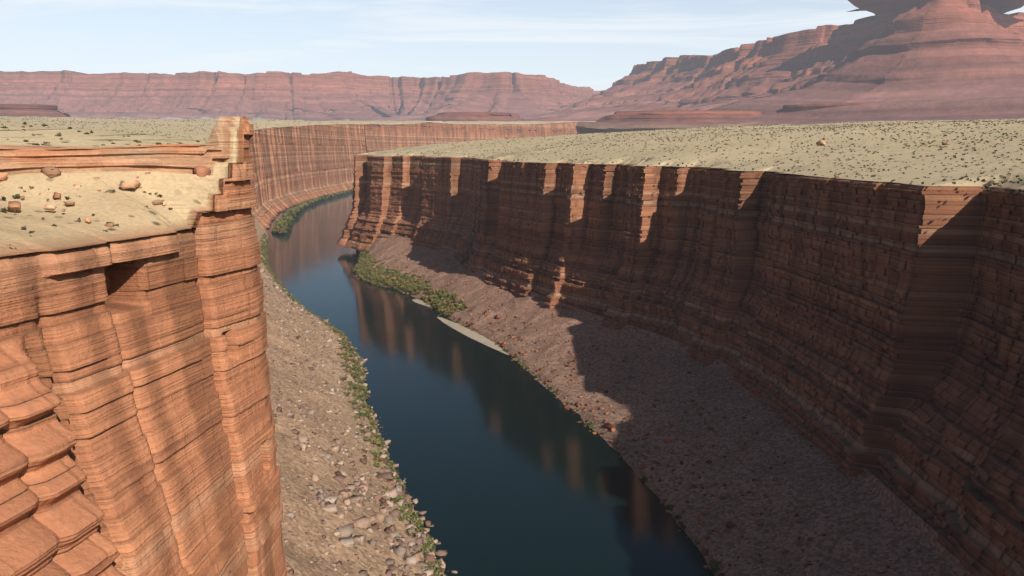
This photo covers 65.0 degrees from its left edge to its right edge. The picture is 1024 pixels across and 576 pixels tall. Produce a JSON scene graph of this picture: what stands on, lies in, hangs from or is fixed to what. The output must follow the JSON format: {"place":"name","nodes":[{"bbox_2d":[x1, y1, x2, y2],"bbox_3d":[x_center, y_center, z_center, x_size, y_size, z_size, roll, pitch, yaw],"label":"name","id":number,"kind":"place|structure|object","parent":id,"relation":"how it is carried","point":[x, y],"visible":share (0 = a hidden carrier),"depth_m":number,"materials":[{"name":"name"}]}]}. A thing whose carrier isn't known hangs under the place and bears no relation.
{"place":"outdoors","nodes":[
{"label":"outdoors","id":0,"kind":"place"},
{"bbox_2d":[0,104,69,116],"bbox_3d":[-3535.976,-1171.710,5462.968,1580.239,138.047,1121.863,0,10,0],"label":"low mesa","id":1,"kind":"structure","parent":0,"point":[28,110],"depth_m":5273.74,"materials":[{"name":"brown stone"}]},
{"bbox_2d":[0,117,286,575],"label":"cliff","id":2,"kind":"structure","parent":0,"point":[137,429],"depth_m":80.50,"materials":[{"name":"stone"}]},
{"bbox_2d":[0,122,199,248],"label":"desert shrubs","id":3,"kind":"object","parent":2,"relation":"on","point":[32,187],"visible":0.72,"depth_m":87.54,"materials":[{"name":"green plant"}]},
{"bbox_2d":[0,165,230,245],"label":"rocks","id":4,"kind":"object","parent":2,"relation":"on","point":[198,170],"visible":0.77,"depth_m":85.08,"materials":[{"name":"brown stone"}]},
{"bbox_2d":[162,132,209,140],"bbox_3d":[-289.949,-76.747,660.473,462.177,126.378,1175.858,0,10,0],"label":"ground","id":5,"kind":"structure","parent":0,"point":[201,137],"depth_m":1113.90,"materials":[{"name":"beige sand"}]},
{"bbox_2d":[116,120,366,229],"bbox_3d":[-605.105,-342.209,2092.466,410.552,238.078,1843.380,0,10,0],"label":"cliff","id":6,"kind":"structure","parent":0,"point":[301,163],"depth_m":2183.02,"materials":[{"name":"brown stone"}]},
{"bbox_2d":[272,188,352,233],"bbox_3d":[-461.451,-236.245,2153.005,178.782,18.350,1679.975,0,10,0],"label":"bank shrubs","id":7,"kind":"object","parent":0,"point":[283,223],"visible":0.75,"depth_m":1662.59,"materials":[{"name":"green plant"}]},
{"bbox_2d":[254,217,445,575],"bbox_3d":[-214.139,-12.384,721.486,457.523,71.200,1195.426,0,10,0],"label":"riverbank","id":8,"kind":"structure","parent":0,"point":[302,565],"depth_m":304.33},
{"bbox_2d":[259,233,444,575],"bbox_3d":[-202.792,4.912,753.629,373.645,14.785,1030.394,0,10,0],"label":"bank shrubs","id":9,"kind":"object","parent":8,"relation":"on","point":[378,442],"visible":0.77,"depth_m":407.81,"materials":[{"name":"green plant"}]},
{"bbox_2d":[260,269,457,575],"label":"talus rocks","id":10,"kind":"object","parent":8,"relation":"on","point":[349,541],"visible":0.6,"depth_m":327.32,"materials":[{"name":"brown stone"}]},
{"bbox_2d":[295,425,446,570],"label":"boulders","id":11,"kind":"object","parent":8,"relation":"on","point":[399,550],"depth_m":271.39,"materials":[{"name":"beige stone"}]},
{"bbox_2d":[337,146,554,264],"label":"cliff","id":12,"kind":"structure","parent":0,"point":[430,199],"depth_m":1002.60,"materials":[{"name":"brown stone"}]},
{"bbox_2d":[314,121,605,151],"bbox_3d":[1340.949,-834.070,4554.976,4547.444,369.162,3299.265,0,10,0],"label":"cliff","id":13,"kind":"structure","parent":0,"point":[383,136],"depth_m":3644.18,"materials":[{"name":"brown stone"}]},
{"bbox_2d":[424,112,525,121],"bbox_3d":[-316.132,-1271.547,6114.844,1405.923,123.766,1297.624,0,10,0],"label":"low mesa","id":14,"kind":"structure","parent":0,"point":[475,116],"depth_m":5952.82,"materials":[{"name":"brown stone"}]},
{"bbox_2d":[266,192,714,575],"bbox_3d":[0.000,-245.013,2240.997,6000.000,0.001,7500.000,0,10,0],"label":"river water","id":15,"kind":"structure","parent":0,"point":[507,466],"depth_m":383.99,"materials":[{"name":"blue liquid"}]},
{"bbox_2d":[0,0,1023,132],"bbox_3d":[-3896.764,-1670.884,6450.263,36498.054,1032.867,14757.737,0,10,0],"label":"distant cliffs","id":16,"kind":"structure","parent":0,"point":[909,60],"depth_m":6599.00,"materials":[{"name":"brown stone"}]},
{"bbox_2d":[0,116,1023,257],"bbox_3d":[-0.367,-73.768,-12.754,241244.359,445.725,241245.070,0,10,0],"label":"plateau ground","id":17,"kind":"structure","parent":0,"point":[895,149],"depth_m":663.09,"materials":[{"name":"soil"}]},
{"bbox_2d":[0,116,337,139],"bbox_3d":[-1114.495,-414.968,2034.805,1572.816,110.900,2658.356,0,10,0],"label":"plateau scrub","id":18,"kind":"object","parent":17,"relation":"on","point":[133,123],"visible":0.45,"depth_m":1681.80,"materials":[{"name":"green plant"}]},
{"bbox_2d":[355,118,1023,193],"bbox_3d":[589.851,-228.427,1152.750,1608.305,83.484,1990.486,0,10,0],"label":"plateau scrub","id":19,"kind":"object","parent":17,"relation":"on","point":[978,179],"visible":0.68,"depth_m":584.25,"materials":[{"name":"green plant"}]},
{"bbox_2d":[401,122,1017,177],"bbox_3d":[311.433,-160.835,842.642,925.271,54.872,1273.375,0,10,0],"label":"plateau outcrops","id":20,"kind":"object","parent":17,"relation":"on","point":[819,143],"visible":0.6,"depth_m":515.13,"materials":[{"name":"brown stone"}]},
{"bbox_2d":[0,0,1023,90],"label":"sky","id":21,"kind":"structure","parent":0,"point":[594,44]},
{"bbox_2d":[349,229,985,575],"bbox_3d":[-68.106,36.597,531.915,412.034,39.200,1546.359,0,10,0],"label":"talus slope","id":22,"kind":"structure","parent":0,"point":[866,503],"depth_m":353.67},
{"bbox_2d":[352,250,467,316],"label":"peninsula shrubs","id":23,"kind":"object","parent":22,"relation":"on","point":[410,286],"visible":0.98,"depth_m":816.20,"materials":[{"name":"green plant"}]},
{"bbox_2d":[413,299,430,306],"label":"sand bar","id":24,"kind":"object","parent":22,"relation":"on","point":[418,301],"visible":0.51,"depth_m":743.05,"materials":[{"name":"beige sand"}]},
{"bbox_2d":[437,317,507,354],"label":"sand bar","id":25,"kind":"object","parent":22,"relation":"on","point":[472,334],"visible":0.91,"depth_m":612.88,"materials":[{"name":"beige sand"}]},
{"bbox_2d":[455,320,725,575],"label":"shoreline rocks","id":26,"kind":"object","parent":22,"relation":"on","point":[716,563],"visible":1,"depth_m":345.36,"materials":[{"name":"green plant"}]},
{"bbox_2d":[354,247,955,575],"bbox_3d":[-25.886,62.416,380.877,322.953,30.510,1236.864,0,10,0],"label":"talus rocks","id":27,"kind":"object","parent":22,"relation":"on","point":[729,525],"visible":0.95,"depth_m":381.16,"materials":[{"name":"brown stone"}]},
{"bbox_2d":[576,110,763,128],"bbox_3d":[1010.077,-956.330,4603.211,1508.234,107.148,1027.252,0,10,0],"label":"low mesa","id":28,"kind":"structure","parent":0,"point":[661,119],"depth_m":4385.18,"materials":[{"name":"brown stone"}]},
{"bbox_2d":[464,149,1023,575],"bbox_3d":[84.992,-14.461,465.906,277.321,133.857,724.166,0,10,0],"label":"cliff","id":29,"kind":"structure","parent":0,"point":[851,324],"depth_m":342.38,"materials":[{"name":"brown stone"}]},
{"bbox_2d":[783,102,875,112],"bbox_3d":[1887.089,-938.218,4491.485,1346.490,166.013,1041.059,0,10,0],"label":"low mesa","id":30,"kind":"structure","parent":0,"point":[797,107],"depth_m":4285.80,"materials":[{"name":"brown stone"}]}
]}

